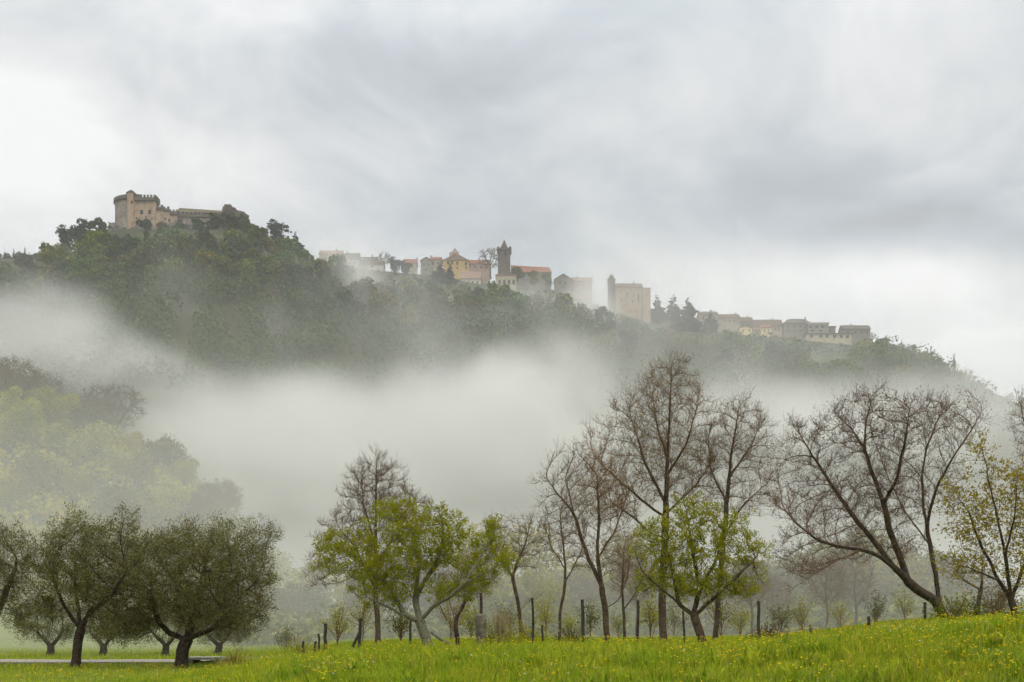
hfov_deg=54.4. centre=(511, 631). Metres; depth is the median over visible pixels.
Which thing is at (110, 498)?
broadleaf tree
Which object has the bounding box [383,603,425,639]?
sapling
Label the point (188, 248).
broadleaf tree
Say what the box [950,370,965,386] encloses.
broadleaf tree
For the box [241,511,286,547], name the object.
bare tree
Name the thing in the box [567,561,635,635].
broadleaf tree
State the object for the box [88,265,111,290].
broadleaf tree
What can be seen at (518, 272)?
broadleaf tree
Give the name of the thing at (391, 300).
broadleaf tree
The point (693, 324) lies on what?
fir tree
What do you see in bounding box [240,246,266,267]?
broadleaf tree
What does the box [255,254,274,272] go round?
broadleaf tree
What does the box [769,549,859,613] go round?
bare tree
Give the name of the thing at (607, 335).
broadleaf tree
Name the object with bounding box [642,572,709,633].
broadleaf tree
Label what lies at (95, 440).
broadleaf tree
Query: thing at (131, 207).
castle
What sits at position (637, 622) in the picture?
fence post
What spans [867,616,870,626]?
fence post
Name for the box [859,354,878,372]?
broadleaf tree
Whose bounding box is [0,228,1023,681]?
ground
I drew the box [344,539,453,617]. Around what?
bare tree
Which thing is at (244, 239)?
broadleaf tree
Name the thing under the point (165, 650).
olive tree
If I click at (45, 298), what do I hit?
broadleaf tree
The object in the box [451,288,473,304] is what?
broadleaf tree
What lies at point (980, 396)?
broadleaf tree
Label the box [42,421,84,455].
broadleaf tree
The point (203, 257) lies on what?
broadleaf tree
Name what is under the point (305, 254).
broadleaf tree
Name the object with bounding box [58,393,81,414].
broadleaf tree
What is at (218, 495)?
broadleaf tree
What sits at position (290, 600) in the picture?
broadleaf tree
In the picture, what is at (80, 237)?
broadleaf tree
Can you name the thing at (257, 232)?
broadleaf tree
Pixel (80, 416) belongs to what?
broadleaf tree
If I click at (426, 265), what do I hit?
stone house
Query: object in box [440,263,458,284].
fir tree
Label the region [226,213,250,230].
broadleaf tree
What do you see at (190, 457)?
bare tree
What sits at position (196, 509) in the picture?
broadleaf tree
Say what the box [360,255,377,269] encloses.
stone house
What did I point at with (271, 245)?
broadleaf tree
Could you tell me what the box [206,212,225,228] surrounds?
broadleaf tree
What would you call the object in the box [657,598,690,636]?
sapling
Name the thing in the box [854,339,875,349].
broadleaf tree
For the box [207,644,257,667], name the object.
scrub bush
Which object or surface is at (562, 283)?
stone house
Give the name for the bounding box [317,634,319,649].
fence post
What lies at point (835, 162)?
sky
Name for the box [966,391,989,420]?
broadleaf tree
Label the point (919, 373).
broadleaf tree
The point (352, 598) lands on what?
bare tree
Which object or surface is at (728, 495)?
bare tree
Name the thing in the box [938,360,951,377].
broadleaf tree
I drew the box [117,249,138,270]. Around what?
broadleaf tree
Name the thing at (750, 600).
bare tree
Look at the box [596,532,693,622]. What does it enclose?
broadleaf tree
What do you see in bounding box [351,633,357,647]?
fence post
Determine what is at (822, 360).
broadleaf tree
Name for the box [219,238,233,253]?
broadleaf tree
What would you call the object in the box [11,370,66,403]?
bare tree
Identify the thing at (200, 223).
broadleaf tree
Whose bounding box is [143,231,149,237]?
broadleaf tree
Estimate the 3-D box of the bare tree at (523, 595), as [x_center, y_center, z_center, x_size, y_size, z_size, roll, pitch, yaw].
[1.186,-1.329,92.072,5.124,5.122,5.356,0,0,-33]
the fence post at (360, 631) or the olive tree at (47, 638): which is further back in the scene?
the olive tree at (47, 638)
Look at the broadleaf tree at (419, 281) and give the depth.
572.92 m
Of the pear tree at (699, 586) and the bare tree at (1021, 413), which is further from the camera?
the bare tree at (1021, 413)
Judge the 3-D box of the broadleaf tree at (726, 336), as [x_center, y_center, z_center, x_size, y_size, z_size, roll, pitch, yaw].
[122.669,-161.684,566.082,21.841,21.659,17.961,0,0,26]
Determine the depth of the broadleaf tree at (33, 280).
504.79 m
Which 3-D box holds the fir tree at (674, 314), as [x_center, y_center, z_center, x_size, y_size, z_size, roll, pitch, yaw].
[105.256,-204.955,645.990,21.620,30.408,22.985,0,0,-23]
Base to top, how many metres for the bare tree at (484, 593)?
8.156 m
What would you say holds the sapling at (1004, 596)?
on the ground at (474, 456)
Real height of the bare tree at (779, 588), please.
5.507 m
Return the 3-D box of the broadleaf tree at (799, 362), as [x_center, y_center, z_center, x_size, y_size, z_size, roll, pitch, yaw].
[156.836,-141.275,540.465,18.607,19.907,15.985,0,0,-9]
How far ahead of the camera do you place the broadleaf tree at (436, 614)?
103.06 m
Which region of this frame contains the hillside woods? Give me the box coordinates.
[0,239,996,398]
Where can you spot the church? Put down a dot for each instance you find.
(504, 267)
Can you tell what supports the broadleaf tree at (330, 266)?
on the ground at (474, 456)
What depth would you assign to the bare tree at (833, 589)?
73.86 m
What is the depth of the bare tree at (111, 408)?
182.96 m
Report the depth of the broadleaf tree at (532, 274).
619.82 m
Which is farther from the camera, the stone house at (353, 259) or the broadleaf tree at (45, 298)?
the stone house at (353, 259)
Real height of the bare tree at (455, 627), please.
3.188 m
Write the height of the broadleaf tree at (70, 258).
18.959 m
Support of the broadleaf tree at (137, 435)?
on the ground at (474, 456)
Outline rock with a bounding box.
[107,222,225,231]
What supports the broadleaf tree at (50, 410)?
on the ground at (474, 456)
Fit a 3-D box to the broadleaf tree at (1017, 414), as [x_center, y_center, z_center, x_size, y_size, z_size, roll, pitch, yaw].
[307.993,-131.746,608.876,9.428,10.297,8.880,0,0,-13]
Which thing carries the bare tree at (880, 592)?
on the ground at (474, 456)
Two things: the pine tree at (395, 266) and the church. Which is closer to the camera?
the pine tree at (395, 266)
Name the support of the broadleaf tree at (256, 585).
on the ground at (474, 456)
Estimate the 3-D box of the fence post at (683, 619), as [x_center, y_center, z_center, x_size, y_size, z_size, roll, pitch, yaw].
[5.788,0.029,33.493,0.098,1.439,0.097,-2,0,-10]
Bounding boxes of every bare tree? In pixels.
[0,354,46,399]
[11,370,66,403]
[73,381,147,435]
[166,449,191,466]
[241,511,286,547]
[299,439,437,642]
[335,565,420,617]
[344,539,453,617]
[376,252,391,265]
[421,567,490,643]
[424,580,475,627]
[453,541,500,612]
[478,508,552,640]
[501,590,535,619]
[527,567,583,610]
[528,436,651,642]
[530,488,591,641]
[557,567,625,617]
[570,348,728,640]
[594,586,642,619]
[603,524,648,638]
[610,546,659,635]
[625,569,686,616]
[666,571,733,622]
[689,567,747,635]
[694,383,785,638]
[723,567,796,622]
[725,558,775,634]
[745,573,799,632]
[758,372,997,616]
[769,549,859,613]
[801,552,853,628]
[827,551,879,624]
[831,576,894,615]
[871,541,960,603]
[933,546,1023,616]
[940,568,1000,605]
[1003,384,1023,494]
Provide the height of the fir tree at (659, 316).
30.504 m
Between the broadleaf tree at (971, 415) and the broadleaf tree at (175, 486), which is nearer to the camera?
the broadleaf tree at (175, 486)
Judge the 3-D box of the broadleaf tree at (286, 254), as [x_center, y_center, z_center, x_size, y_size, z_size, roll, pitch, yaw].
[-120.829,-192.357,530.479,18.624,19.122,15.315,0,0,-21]
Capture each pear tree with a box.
[305,492,522,645]
[625,488,774,644]
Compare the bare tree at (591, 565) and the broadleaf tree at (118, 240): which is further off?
the broadleaf tree at (118, 240)
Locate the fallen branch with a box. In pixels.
[430,631,452,645]
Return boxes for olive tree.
[0,515,49,639]
[7,593,84,655]
[17,499,158,667]
[69,598,127,655]
[94,509,287,667]
[131,592,201,655]
[182,594,250,654]
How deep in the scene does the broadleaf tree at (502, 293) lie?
539.97 m
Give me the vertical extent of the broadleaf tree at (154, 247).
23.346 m
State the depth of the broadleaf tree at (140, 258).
491.49 m
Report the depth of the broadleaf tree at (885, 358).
569.17 m
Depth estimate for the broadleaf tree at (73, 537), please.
124.40 m
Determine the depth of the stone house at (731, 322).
672.00 m
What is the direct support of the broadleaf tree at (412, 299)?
on the ground at (474, 456)
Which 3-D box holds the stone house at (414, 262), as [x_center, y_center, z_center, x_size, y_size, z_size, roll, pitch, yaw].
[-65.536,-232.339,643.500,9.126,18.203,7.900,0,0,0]
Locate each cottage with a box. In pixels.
[736,326,752,335]
[752,326,759,335]
[759,323,771,336]
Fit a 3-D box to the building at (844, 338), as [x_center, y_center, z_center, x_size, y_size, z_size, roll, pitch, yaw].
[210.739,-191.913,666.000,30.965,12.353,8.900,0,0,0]
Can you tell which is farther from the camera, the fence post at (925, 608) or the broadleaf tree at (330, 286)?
the broadleaf tree at (330, 286)
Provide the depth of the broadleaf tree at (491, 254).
627.57 m
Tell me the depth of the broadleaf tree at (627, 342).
521.52 m
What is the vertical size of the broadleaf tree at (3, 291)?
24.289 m
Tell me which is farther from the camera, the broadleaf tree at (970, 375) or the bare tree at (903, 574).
the broadleaf tree at (970, 375)
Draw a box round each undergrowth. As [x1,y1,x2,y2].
[0,398,310,622]
[208,579,1023,646]
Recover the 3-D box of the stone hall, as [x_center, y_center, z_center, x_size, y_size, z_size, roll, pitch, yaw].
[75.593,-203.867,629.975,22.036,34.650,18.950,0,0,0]
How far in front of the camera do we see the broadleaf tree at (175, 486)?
149.67 m
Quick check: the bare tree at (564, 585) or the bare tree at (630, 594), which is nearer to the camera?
the bare tree at (564, 585)
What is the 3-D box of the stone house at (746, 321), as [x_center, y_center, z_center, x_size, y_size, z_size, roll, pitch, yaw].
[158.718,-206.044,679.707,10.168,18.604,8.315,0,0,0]
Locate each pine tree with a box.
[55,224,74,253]
[68,217,89,249]
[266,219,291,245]
[289,231,304,253]
[388,256,403,275]
[399,260,414,276]
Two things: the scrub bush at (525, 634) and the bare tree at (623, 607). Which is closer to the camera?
the scrub bush at (525, 634)
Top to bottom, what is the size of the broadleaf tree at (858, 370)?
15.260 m
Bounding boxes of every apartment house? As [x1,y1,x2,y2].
[783,317,808,338]
[805,322,828,332]
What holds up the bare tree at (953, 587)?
on the ground at (474, 456)
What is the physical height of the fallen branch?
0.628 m
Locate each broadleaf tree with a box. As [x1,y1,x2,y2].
[0,262,20,282]
[0,276,26,316]
[0,281,21,307]
[0,385,43,425]
[0,402,47,449]
[7,283,41,316]
[9,451,77,502]
[12,539,48,570]
[13,253,37,283]
[14,251,21,257]
[20,385,73,426]
[21,279,43,292]
[31,291,59,319]
[32,262,63,289]
[35,253,41,265]
[38,241,63,270]
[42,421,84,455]
[43,256,78,293]
[54,242,70,255]
[57,252,76,277]
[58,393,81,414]
[58,521,96,553]
[59,256,92,290]
[61,420,132,475]
[65,281,88,305]
[66,400,113,435]
[70,237,95,257]
[77,234,85,247]
[81,483,162,531]
[84,217,106,238]
[85,230,102,245]
[85,243,112,262]
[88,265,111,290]
[90,254,117,266]
[96,231,115,247]
[101,532,130,558]
[105,244,124,261]
[110,451,157,489]
[112,431,145,461]
[113,234,120,244]
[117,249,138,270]
[120,237,132,251]
[122,235,142,254]
[127,484,193,537]
[128,248,157,285]
[130,538,190,576]
[136,218,152,230]
[139,255,189,284]
[139,433,187,472]
[140,237,178,264]
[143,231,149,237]
[151,484,184,516]
[152,227,187,247]
[155,227,162,233]
[156,221,169,230]
[156,234,194,263]
[162,493,218,541]
[167,458,199,486]
[171,219,188,228]
[181,243,197,264]
[182,565,234,595]
[189,217,205,229]
[192,228,219,250]
[192,480,245,523]
[195,249,220,282]
[196,476,242,504]
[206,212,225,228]
[208,253,252,281]
[214,234,243,262]
[214,523,258,564]
[219,210,236,228]
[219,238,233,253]
[221,516,259,543]
[223,228,237,237]
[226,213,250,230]
[229,231,262,259]
[233,258,260,284]
[233,549,295,587]
[239,576,272,599]
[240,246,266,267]
[247,223,267,253]
[253,584,278,598]
[254,580,331,621]
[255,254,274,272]
[259,258,285,291]
[260,235,276,254]
[269,236,299,259]
[269,250,301,276]
[271,558,350,617]
[297,248,314,263]
[302,260,332,300]
[310,258,335,276]
[315,275,346,306]
[322,576,403,626]
[324,253,356,288]
[330,286,366,320]
[347,277,377,315]
[355,275,374,284]
[365,296,388,325]
[366,290,401,321]
[398,276,418,291]
[399,306,419,336]
[402,285,422,316]
[407,545,505,630]
[411,273,417,280]
[417,279,423,288]
[435,297,467,327]
[436,519,580,616]
[440,579,505,633]
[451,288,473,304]
[462,299,482,325]
[464,286,486,309]
[477,247,504,278]
[477,280,511,316]
[509,290,532,321]
[511,266,524,281]
[511,570,575,637]
[528,270,538,285]
[531,286,556,309]
[541,272,552,288]
[554,292,575,317]
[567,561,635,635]
[570,306,594,330]
[591,332,613,351]
[594,306,615,338]
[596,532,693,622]
[609,312,628,339]
[613,330,641,359]
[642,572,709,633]
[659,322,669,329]
[659,337,694,365]
[703,568,744,633]
[711,349,733,377]
[713,329,746,354]
[727,337,766,380]
[736,550,843,633]
[762,342,786,364]
[763,360,780,381]
[783,353,816,378]
[787,348,813,360]
[789,520,927,620]
[803,360,826,383]
[810,355,828,365]
[825,358,856,383]
[843,346,867,370]
[844,547,947,617]
[847,366,870,389]
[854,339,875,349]
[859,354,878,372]
[865,339,887,356]
[873,368,892,388]
[877,352,896,370]
[890,364,911,389]
[903,343,916,353]
[909,368,927,385]
[913,382,935,400]
[915,350,930,367]
[917,550,988,602]
[921,371,940,386]
[929,358,944,367]
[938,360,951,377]
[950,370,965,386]
[952,397,965,407]
[955,385,973,399]
[959,368,975,384]
[963,408,981,424]
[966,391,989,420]
[973,392,985,399]
[986,410,1011,439]
[995,416,1010,428]
[1000,394,1012,411]
[1008,421,1023,434]
[1010,408,1023,419]
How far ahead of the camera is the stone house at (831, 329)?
684.00 m
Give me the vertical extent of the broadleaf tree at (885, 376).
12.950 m
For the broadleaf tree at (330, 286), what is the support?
on the ground at (474, 456)
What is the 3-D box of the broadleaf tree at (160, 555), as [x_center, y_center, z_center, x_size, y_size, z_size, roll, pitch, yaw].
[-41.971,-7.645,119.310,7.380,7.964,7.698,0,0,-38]
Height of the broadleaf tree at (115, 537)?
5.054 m
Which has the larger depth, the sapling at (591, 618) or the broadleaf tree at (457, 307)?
the broadleaf tree at (457, 307)
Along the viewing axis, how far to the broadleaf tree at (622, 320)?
544.00 m
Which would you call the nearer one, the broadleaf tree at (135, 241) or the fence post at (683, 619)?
the fence post at (683, 619)
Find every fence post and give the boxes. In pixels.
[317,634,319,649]
[323,623,326,650]
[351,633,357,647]
[358,618,361,647]
[409,620,411,645]
[531,598,533,641]
[541,625,543,640]
[581,599,584,641]
[636,600,639,641]
[682,611,684,641]
[757,601,760,637]
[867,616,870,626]
[923,602,926,619]
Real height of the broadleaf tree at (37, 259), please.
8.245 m
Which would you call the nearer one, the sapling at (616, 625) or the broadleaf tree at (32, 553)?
the sapling at (616, 625)
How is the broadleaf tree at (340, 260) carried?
on the ground at (474, 456)
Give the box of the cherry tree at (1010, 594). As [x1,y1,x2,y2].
[926,426,1023,616]
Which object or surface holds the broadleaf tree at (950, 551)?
on the ground at (474, 456)
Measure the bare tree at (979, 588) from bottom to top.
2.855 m
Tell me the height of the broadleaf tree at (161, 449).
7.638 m
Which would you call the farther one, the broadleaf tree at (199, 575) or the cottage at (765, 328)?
the cottage at (765, 328)
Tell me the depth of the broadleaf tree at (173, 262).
491.92 m
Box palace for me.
[442,252,469,278]
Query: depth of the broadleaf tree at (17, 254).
606.90 m
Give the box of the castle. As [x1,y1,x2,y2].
[114,190,249,228]
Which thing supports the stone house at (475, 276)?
on the ground at (474, 456)
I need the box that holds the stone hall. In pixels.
[614,281,650,322]
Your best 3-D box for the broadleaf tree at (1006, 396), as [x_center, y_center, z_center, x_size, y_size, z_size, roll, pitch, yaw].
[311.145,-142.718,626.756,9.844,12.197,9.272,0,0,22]
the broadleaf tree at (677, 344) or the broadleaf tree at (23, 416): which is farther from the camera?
the broadleaf tree at (677, 344)
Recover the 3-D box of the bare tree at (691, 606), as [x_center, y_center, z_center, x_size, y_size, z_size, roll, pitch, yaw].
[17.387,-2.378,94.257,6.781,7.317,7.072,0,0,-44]
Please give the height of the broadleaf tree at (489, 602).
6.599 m
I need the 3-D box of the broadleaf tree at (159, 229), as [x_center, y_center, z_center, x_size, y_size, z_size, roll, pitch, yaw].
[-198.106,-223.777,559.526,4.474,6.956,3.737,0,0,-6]
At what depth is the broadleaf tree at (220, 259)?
491.60 m
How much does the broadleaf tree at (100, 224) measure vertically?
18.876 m
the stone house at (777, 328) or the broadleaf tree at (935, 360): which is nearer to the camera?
the broadleaf tree at (935, 360)
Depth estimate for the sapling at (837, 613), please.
62.68 m
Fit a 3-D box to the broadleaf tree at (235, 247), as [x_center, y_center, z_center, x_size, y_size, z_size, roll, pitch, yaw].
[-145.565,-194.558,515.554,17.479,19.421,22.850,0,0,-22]
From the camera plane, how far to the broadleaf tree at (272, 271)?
510.63 m
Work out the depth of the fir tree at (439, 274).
597.08 m
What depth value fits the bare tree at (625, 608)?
100.59 m
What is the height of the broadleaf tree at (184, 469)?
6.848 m
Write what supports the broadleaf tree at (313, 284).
on the ground at (474, 456)
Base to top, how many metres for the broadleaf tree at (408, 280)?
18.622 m
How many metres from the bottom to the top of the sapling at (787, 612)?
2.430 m
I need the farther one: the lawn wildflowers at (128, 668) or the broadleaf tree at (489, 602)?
the broadleaf tree at (489, 602)
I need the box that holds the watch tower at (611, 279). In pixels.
[607,274,615,310]
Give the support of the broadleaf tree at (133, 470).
on the ground at (474, 456)
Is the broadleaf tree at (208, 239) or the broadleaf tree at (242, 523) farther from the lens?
the broadleaf tree at (208, 239)
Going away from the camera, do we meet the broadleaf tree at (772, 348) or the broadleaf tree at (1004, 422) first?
the broadleaf tree at (772, 348)
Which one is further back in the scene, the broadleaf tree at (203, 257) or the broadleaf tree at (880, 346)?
the broadleaf tree at (880, 346)
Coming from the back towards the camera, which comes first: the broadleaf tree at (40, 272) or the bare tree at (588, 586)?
the broadleaf tree at (40, 272)
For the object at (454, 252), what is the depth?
655.00 m
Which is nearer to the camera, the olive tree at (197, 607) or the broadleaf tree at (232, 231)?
the olive tree at (197, 607)
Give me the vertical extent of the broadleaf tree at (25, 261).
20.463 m
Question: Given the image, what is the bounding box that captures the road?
[0,658,230,664]
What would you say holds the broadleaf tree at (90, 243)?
on the ground at (474, 456)
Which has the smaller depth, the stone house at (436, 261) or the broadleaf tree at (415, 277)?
the broadleaf tree at (415, 277)
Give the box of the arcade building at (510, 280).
[495,274,516,288]
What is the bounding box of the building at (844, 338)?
[802,333,852,344]
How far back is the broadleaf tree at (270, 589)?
123.38 m
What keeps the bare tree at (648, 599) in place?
on the ground at (474, 456)
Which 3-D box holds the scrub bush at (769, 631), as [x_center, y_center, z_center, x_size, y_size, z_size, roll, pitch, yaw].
[9.290,-0.059,36.009,2.050,0.949,1.595,0,0,0]
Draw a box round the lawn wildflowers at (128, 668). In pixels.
[4,644,345,681]
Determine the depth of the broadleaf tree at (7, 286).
505.69 m
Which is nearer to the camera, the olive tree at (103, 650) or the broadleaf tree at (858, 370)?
the olive tree at (103, 650)
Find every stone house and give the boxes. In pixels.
[318,249,343,262]
[342,251,360,267]
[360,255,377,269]
[368,259,384,270]
[403,257,417,273]
[420,257,432,274]
[430,255,442,270]
[460,269,481,283]
[469,258,490,283]
[553,273,571,295]
[571,276,592,302]
[697,310,717,331]
[718,312,740,332]
[740,315,752,326]
[753,318,782,337]
[829,326,835,332]
[838,324,870,343]
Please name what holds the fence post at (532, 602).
on the ground at (474, 456)
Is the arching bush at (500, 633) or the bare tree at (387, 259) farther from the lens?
the bare tree at (387, 259)
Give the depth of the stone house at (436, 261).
642.00 m
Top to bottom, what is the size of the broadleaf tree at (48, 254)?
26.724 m
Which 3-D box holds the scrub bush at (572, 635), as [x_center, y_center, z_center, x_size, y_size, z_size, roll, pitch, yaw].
[2.333,-0.073,36.858,2.162,1.247,2.292,0,0,-29]
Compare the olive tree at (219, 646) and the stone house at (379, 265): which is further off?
the stone house at (379, 265)
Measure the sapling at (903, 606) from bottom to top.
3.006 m
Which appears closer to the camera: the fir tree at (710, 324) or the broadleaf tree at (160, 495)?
the broadleaf tree at (160, 495)
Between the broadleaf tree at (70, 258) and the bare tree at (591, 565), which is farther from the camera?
the broadleaf tree at (70, 258)
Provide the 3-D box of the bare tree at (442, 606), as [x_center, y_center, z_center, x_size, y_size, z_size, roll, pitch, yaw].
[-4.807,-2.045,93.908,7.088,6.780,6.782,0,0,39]
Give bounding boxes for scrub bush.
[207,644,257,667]
[272,634,329,656]
[450,604,528,644]
[501,608,570,644]
[546,613,597,643]
[745,617,793,638]
[895,582,995,619]
[940,567,1023,616]
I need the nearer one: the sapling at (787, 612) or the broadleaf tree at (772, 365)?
the sapling at (787, 612)
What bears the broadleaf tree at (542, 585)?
on the ground at (474, 456)
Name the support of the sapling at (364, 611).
on the ground at (474, 456)
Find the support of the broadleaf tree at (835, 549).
on the ground at (474, 456)
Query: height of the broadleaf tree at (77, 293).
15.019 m
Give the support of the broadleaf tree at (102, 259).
on the ground at (474, 456)
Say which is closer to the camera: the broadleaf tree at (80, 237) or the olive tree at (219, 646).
the olive tree at (219, 646)
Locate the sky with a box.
[0,0,1023,402]
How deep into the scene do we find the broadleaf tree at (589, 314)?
540.99 m
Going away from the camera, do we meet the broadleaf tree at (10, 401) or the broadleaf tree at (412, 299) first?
the broadleaf tree at (10, 401)
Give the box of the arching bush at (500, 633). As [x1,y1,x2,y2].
[480,608,529,645]
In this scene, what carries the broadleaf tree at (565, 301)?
on the ground at (474, 456)
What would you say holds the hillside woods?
on the ground at (474, 456)
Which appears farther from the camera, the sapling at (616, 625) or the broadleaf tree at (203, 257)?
the broadleaf tree at (203, 257)
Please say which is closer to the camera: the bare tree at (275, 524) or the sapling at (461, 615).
the sapling at (461, 615)
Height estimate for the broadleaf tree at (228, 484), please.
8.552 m
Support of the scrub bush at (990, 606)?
on the ground at (474, 456)
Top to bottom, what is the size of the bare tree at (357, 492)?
9.940 m
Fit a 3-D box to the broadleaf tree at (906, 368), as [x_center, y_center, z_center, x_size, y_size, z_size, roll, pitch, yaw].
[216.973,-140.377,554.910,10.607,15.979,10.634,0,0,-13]
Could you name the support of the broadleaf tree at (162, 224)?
on the ground at (474, 456)
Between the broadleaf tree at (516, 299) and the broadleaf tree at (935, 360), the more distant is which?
the broadleaf tree at (935, 360)
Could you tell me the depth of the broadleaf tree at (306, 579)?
116.81 m
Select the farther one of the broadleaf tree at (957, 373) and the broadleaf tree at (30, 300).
the broadleaf tree at (957, 373)
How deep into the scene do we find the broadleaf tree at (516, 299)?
534.36 m
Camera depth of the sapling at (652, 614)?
48.72 m
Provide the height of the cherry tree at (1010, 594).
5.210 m
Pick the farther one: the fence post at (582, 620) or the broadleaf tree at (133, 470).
the broadleaf tree at (133, 470)
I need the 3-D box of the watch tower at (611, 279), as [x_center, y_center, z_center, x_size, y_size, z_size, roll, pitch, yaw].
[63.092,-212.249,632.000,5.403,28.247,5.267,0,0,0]
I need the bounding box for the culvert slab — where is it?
[188,657,228,664]
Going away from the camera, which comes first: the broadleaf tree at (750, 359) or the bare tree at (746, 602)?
the bare tree at (746, 602)
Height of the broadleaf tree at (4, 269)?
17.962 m
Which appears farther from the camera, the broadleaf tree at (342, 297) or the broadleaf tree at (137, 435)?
the broadleaf tree at (342, 297)
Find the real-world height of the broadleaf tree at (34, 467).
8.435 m
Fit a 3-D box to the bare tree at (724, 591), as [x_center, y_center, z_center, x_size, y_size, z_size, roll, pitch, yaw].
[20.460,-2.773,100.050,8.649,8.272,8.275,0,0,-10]
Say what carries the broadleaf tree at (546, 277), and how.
on the ground at (474, 456)
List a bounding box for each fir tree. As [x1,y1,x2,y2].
[429,262,451,284]
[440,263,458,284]
[651,295,678,330]
[666,295,686,330]
[679,297,704,331]
[702,310,719,332]
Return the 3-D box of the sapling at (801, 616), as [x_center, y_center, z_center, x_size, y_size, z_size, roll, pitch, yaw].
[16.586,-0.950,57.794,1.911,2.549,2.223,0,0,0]
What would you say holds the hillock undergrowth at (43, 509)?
on the ground at (474, 456)
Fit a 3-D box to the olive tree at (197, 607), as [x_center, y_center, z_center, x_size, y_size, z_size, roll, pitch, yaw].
[-12.256,-1.546,37.940,7.378,6.209,5.324,0,0,0]
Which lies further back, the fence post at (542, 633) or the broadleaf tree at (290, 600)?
the broadleaf tree at (290, 600)
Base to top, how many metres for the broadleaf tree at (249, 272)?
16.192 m
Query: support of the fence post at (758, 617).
on the ground at (474, 456)
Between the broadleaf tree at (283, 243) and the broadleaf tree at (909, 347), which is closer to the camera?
the broadleaf tree at (283, 243)
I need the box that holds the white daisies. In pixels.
[228,625,998,681]
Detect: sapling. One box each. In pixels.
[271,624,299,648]
[308,602,355,646]
[337,587,384,641]
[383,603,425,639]
[426,590,474,639]
[457,600,487,637]
[491,598,517,636]
[529,588,556,636]
[557,607,579,634]
[565,598,602,637]
[608,610,630,637]
[626,593,668,637]
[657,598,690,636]
[701,589,741,637]
[722,604,754,634]
[764,595,800,633]
[782,594,815,630]
[822,589,853,627]
[862,590,891,622]
[885,583,922,619]
[943,591,973,615]
[983,569,1023,612]
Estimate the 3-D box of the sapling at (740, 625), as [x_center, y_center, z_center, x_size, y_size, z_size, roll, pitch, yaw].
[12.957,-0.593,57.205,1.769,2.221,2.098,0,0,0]
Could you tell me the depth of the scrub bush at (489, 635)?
34.39 m
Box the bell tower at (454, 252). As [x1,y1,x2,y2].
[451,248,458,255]
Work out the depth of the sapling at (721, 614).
50.33 m
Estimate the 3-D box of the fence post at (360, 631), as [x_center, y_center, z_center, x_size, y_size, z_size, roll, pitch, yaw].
[-5.122,0.275,33.505,0.145,1.414,0.133,2,0,-2]
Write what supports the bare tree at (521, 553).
on the ground at (474, 456)
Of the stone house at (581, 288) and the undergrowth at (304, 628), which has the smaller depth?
the undergrowth at (304, 628)
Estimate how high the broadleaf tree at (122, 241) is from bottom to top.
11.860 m
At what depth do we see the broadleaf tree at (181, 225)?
586.95 m
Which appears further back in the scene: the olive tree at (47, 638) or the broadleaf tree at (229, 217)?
the broadleaf tree at (229, 217)
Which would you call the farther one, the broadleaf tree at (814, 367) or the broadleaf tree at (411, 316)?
the broadleaf tree at (814, 367)
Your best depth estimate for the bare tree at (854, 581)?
77.81 m
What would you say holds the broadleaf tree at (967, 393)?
on the ground at (474, 456)
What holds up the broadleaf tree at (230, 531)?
on the ground at (474, 456)
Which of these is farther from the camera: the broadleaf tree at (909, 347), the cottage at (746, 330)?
the cottage at (746, 330)
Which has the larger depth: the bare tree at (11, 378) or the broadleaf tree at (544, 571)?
the bare tree at (11, 378)
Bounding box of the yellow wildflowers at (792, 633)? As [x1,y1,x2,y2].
[172,604,1023,681]
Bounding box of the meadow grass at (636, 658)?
[4,611,1023,681]
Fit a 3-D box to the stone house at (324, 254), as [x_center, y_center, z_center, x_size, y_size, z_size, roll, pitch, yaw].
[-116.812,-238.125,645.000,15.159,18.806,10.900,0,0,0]
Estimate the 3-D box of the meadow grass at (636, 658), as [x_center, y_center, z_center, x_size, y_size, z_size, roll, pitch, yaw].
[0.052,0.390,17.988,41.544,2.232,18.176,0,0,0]
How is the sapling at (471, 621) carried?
on the ground at (474, 456)
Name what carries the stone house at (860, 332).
on the ground at (474, 456)
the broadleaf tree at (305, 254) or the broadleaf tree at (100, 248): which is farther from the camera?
the broadleaf tree at (305, 254)
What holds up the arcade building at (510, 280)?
on the ground at (474, 456)
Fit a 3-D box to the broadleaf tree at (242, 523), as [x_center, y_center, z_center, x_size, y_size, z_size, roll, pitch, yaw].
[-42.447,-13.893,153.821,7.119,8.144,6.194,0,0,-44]
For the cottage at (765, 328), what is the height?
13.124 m
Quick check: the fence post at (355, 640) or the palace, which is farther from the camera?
the palace
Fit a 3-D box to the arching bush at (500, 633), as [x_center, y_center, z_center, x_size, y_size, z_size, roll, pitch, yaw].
[-0.218,-0.096,31.963,1.581,1.285,1.274,0,0,-33]
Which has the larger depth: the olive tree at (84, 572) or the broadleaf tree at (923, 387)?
the broadleaf tree at (923, 387)
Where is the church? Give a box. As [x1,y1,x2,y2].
[497,240,551,289]
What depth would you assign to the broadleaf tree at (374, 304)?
506.62 m
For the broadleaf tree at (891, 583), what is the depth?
96.02 m
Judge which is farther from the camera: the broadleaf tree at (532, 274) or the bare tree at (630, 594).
the broadleaf tree at (532, 274)
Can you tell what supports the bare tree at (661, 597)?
on the ground at (474, 456)
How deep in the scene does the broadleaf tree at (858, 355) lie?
557.35 m
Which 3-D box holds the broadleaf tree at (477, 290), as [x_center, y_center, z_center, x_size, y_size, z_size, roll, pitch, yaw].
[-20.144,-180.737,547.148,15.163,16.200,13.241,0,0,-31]

